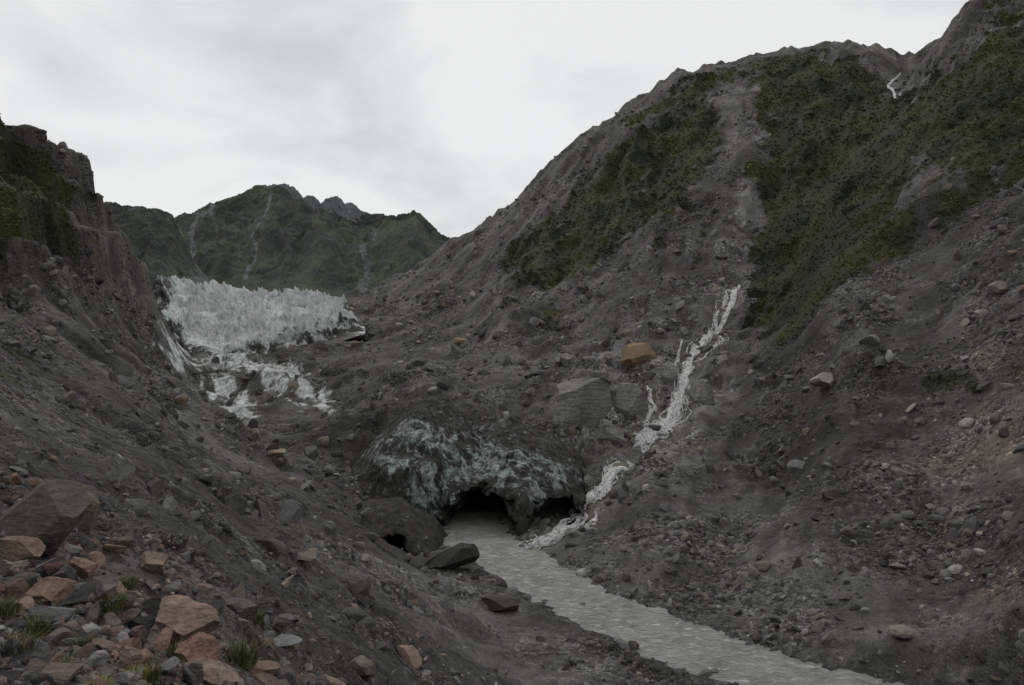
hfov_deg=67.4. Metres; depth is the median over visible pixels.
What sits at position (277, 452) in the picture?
boulder
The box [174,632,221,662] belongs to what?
boulder
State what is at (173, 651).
grass tuft
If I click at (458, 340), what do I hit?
boulder
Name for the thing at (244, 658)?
grass tuft
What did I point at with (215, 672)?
boulder
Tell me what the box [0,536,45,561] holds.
boulder
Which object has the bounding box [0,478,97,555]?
boulder
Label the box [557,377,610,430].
rock outcrop
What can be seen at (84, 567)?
boulder
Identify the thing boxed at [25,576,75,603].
boulder
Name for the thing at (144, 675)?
grass tuft
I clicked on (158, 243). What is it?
forested shoulder
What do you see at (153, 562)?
boulder
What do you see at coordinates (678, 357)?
waterfall
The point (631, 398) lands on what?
rock outcrop
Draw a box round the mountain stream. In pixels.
[518,510,598,545]
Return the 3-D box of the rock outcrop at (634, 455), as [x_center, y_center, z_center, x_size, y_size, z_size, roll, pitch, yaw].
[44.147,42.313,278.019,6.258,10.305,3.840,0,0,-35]
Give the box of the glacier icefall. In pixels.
[152,275,364,358]
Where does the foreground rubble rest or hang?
on the valley terrain
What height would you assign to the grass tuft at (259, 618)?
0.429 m
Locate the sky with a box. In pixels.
[0,0,968,237]
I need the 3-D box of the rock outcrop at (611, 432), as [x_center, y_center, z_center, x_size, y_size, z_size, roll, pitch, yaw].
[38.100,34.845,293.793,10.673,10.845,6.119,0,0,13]
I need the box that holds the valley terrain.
[0,0,1023,684]
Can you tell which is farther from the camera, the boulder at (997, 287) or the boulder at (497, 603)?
the boulder at (997, 287)
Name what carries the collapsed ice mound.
on the valley terrain
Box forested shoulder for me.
[104,201,210,286]
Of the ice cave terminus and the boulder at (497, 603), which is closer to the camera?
the boulder at (497, 603)
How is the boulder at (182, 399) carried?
on the valley terrain
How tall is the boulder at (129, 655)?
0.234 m
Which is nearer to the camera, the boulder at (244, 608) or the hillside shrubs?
the boulder at (244, 608)
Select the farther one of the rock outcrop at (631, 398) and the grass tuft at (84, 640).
the rock outcrop at (631, 398)
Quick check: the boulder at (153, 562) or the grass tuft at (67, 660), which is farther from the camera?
the boulder at (153, 562)
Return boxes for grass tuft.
[0,592,35,618]
[0,624,48,656]
[21,610,62,636]
[37,649,78,668]
[65,630,101,646]
[83,671,116,684]
[88,581,134,614]
[118,572,141,589]
[122,660,155,679]
[129,653,169,683]
[162,636,182,660]
[223,630,268,669]
[250,608,270,624]
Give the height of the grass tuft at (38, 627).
0.251 m
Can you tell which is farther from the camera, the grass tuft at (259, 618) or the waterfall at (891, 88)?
the waterfall at (891, 88)
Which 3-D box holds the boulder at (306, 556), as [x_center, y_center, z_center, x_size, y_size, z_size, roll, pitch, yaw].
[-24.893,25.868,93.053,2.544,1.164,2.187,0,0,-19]
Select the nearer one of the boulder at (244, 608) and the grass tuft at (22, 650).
the grass tuft at (22, 650)
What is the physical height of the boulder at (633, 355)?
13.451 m
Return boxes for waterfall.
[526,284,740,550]
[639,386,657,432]
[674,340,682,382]
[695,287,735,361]
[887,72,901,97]
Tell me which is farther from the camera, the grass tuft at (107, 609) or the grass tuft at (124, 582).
the grass tuft at (124, 582)
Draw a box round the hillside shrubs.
[0,0,1023,410]
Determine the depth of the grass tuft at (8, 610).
9.76 m
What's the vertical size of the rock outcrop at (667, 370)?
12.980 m
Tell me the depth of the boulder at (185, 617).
10.76 m
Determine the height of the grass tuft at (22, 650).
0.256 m
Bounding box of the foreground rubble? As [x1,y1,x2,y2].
[0,464,454,684]
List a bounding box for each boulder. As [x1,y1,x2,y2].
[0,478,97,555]
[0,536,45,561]
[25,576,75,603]
[42,662,84,684]
[69,556,98,578]
[76,498,100,534]
[89,575,118,597]
[117,646,145,667]
[139,551,168,573]
[155,595,219,643]
[174,394,188,405]
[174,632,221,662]
[180,657,239,684]
[225,597,259,619]
[268,449,285,456]
[273,613,295,628]
[297,551,316,560]
[453,337,465,344]
[481,594,518,611]
[621,342,655,367]
[809,371,833,387]
[888,625,912,638]
[987,281,1006,293]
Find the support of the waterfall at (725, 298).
on the valley terrain
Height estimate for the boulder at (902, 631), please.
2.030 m
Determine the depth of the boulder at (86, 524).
20.79 m
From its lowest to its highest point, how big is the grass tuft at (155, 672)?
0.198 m
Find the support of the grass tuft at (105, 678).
on the valley terrain
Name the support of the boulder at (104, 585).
on the valley terrain
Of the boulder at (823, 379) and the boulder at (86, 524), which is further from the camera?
the boulder at (823, 379)
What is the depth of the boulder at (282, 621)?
24.64 m
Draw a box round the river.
[442,511,905,684]
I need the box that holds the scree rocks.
[0,109,1023,684]
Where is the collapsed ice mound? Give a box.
[361,497,445,555]
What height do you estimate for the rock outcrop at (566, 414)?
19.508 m
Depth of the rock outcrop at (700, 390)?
321.51 m
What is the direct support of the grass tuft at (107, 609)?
on the valley terrain
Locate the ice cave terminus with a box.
[350,395,587,535]
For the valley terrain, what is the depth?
284.10 m
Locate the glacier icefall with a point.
(212, 318)
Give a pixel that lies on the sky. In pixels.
(444, 111)
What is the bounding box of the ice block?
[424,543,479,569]
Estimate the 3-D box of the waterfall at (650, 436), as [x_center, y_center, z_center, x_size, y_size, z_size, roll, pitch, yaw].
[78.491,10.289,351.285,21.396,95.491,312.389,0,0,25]
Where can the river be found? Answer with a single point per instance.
(660, 634)
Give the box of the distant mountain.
[174,183,449,296]
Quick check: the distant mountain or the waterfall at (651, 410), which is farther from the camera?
the distant mountain
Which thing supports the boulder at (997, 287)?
on the valley terrain
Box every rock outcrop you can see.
[552,398,580,429]
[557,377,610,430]
[597,419,624,444]
[614,383,647,416]
[625,445,642,465]
[644,360,678,381]
[686,379,714,404]

